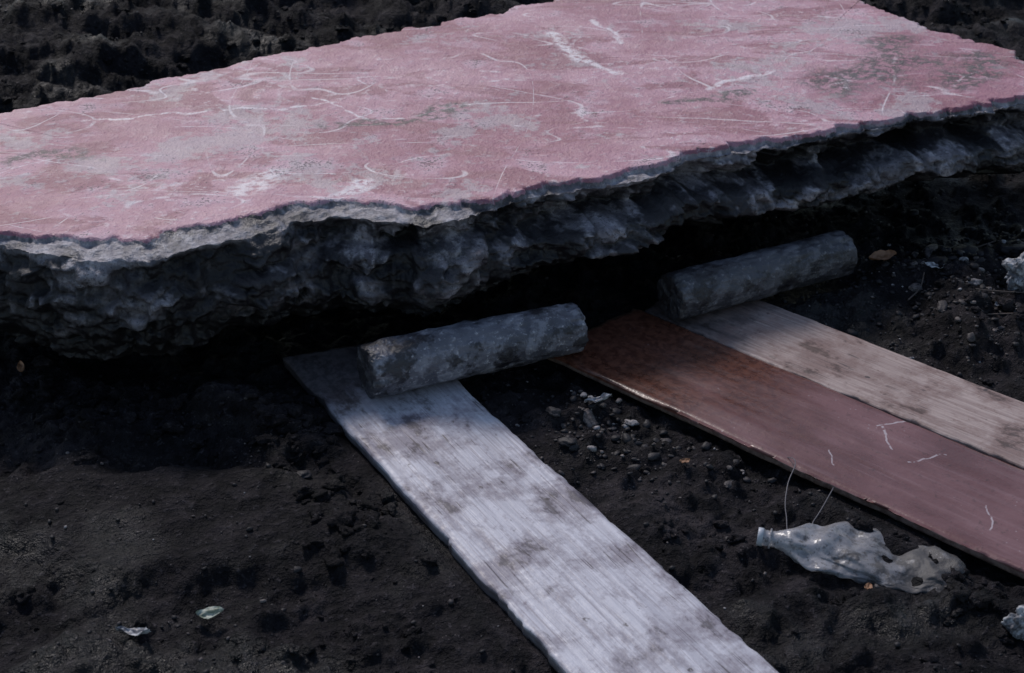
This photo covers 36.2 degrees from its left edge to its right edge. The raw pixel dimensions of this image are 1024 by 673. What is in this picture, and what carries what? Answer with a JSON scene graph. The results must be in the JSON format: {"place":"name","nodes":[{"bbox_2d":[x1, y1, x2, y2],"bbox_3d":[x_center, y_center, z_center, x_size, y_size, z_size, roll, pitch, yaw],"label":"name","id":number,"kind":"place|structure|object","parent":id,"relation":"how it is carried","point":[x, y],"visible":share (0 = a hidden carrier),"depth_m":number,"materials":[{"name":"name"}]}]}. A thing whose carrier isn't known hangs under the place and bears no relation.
{"place":"outdoors","nodes":[
{"label":"outdoors","id":0,"kind":"place"},
{"bbox_2d":[0,0,1023,672],"bbox_3d":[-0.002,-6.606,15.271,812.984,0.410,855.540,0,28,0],"label":"ground","id":1,"kind":"structure","parent":0,"point":[180,548],"depth_m":2.70,"materials":[{"name":"soil"}]},
{"bbox_2d":[17,361,24,371],"bbox_3d":[-0.945,0.058,3.009,0.014,0.008,0.035,-15,41,-11],"label":"dead leaf","id":2,"kind":"object","parent":1,"relation":"on","point":[20,366],"visible":1,"depth_m":3.01,"materials":[{"name":"brown plant"}]},
{"bbox_2d":[115,626,150,635],"bbox_3d":[-0.563,0.438,2.328,0.060,0.013,0.021,0,25,16],"label":"paper scrap","id":3,"kind":"object","parent":1,"relation":"on","point":[134,631],"visible":1,"depth_m":2.33,"materials":[{"name":"white paper"}]},
{"bbox_2d":[196,606,223,618],"bbox_3d":[-0.456,0.417,2.365,0.042,0.011,0.025,-9,39,-2],"label":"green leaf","id":4,"kind":"object","parent":1,"relation":"on","point":[210,612],"visible":1,"depth_m":2.37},
{"bbox_2d":[0,0,1023,361],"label":"concrete slab","id":5,"kind":"structure","parent":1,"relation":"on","point":[422,172],"depth_m":3.27,"materials":[{"name":"pink concrete"}]},
{"bbox_2d":[0,0,1023,672],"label":"soil clods","id":6,"kind":"object","parent":1,"relation":"on","point":[86,412],"visible":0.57,"depth_m":2.81,"materials":[{"name":"brown soil"}]},
{"bbox_2d":[283,343,778,672],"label":"wooden plank","id":7,"kind":"object","parent":1,"relation":"on","point":[563,573],"visible":0.88,"depth_m":2.53,"materials":[{"name":"grey wood"}]},
{"bbox_2d":[356,302,588,398],"bbox_3d":[-0.072,0.023,2.974,0.444,0.110,0.108,-12,30,-21],"label":"roller","id":8,"kind":"object","parent":7,"relation":"on","point":[395,365],"visible":1,"depth_m":2.93,"materials":[{"name":"grey stone"}]},
{"bbox_2d":[584,393,611,401],"bbox_3d":[0.159,0.114,2.892,0.055,0.012,0.022,-13,26,-12],"label":"paper scrap","id":9,"kind":"object","parent":1,"relation":"on","point":[604,396],"visible":1,"depth_m":2.90,"materials":[{"name":"white paper"}]},
{"bbox_2d":[680,458,689,462],"bbox_3d":[0.300,0.216,2.720,0.025,0.004,0.013,-10,30,-40],"label":"dead leaf","id":10,"kind":"object","parent":1,"relation":"on","point":[684,460],"visible":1,"depth_m":2.72,"materials":[{"name":"brown plant"}]},
{"bbox_2d":[548,309,1023,578],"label":"painted board","id":11,"kind":"object","parent":1,"relation":"on","point":[963,498],"visible":0.99,"depth_m":2.80,"materials":[{"name":"red paint"}]},
{"bbox_2d":[785,457,833,528],"bbox_3d":[0.503,0.262,2.636,0.088,0.043,0.241,4,28,7],"label":"wire","id":12,"kind":"object","parent":1,"relation":"on","point":[786,494],"visible":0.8,"depth_m":2.61,"materials":[{"name":"grey metal"}]},
{"bbox_2d":[644,300,1023,469],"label":"wooden plank","id":13,"kind":"object","parent":1,"relation":"on","point":[980,419],"visible":0.84,"depth_m":2.99,"materials":[{"name":"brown wood"}]},
{"bbox_2d":[657,230,856,320],"bbox_3d":[0.515,-0.129,3.264,0.456,0.102,0.104,-15,31,-25],"label":"roller","id":14,"kind":"object","parent":13,"relation":"on","point":[704,288],"visible":1,"depth_m":3.21,"materials":[{"name":"grey stone"}]},
{"bbox_2d":[756,521,965,593],"bbox_3d":[0.555,0.352,2.498,0.328,0.060,0.159,9,29,10],"label":"plastic bottle","id":15,"kind":"object","parent":1,"relation":"on","point":[817,541],"visible":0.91,"depth_m":2.48,"materials":[{"name":"grey"}]},
{"bbox_2d":[864,582,871,589],"bbox_3d":[0.550,0.387,2.414,0.012,0.006,0.022,0,18,22],"label":"dead leaf","id":16,"kind":"object","parent":1,"relation":"on","point":[868,585],"visible":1,"depth_m":2.42,"materials":[{"name":"brown plant"}]},
{"bbox_2d":[907,272,924,300],"bbox_3d":[0.860,-0.106,3.317,0.009,0.019,0.115,14,31,25],"label":"twig","id":17,"kind":"object","parent":1,"relation":"on","point":[916,292],"visible":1,"depth_m":3.31,"materials":[{"name":"brown"}]},
{"bbox_2d":[923,261,942,267],"bbox_3d":[0.901,-0.153,3.338,0.053,0.010,0.019,12,38,0],"label":"paper scrap","id":18,"kind":"object","parent":1,"relation":"on","point":[932,264],"visible":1,"depth_m":3.34,"materials":[{"name":"white paper"}]},
{"bbox_2d":[959,313,1011,316],"bbox_3d":[0.957,-0.046,3.176,0.125,0.020,0.025,-7,29,-12],"label":"twig","id":19,"kind":"object","parent":1,"relation":"on","point":[995,314],"visible":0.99,"depth_m":3.19,"materials":[{"name":"brown wood"}]},
{"bbox_2d":[974,288,1023,292],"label":"twig","id":20,"kind":"object","parent":1,"relation":"on","point":[997,291],"visible":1,"depth_m":3.28,"materials":[{"name":"brown wood"}]},
{"bbox_2d":[1001,252,1023,291],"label":"crumpled plastic","id":21,"kind":"object","parent":1,"relation":"on","point":[1014,268],"visible":0.91,"depth_m":3.30,"materials":[{"name":"plastic"}]},
{"bbox_2d":[1001,605,1023,640],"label":"crumpled plastic","id":22,"kind":"object","parent":1,"relation":"on","point":[1012,624],"visible":1,"depth_m":2.33,"materials":[{"name":"plastic"}]},
{"bbox_2d":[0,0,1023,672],"bbox_3d":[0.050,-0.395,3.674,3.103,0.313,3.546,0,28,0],"label":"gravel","id":23,"kind":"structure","parent":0,"point":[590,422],"depth_m":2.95,"materials":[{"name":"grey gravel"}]},
{"bbox_2d":[869,250,895,260],"bbox_3d":[0.799,-0.173,3.374,0.060,0.013,0.047,-10,25,-1],"label":"dead leaf","id":24,"kind":"object","parent":23,"relation":"on","point":[882,255],"visible":1,"depth_m":3.38,"materials":[{"name":"brown plant"}]}
]}

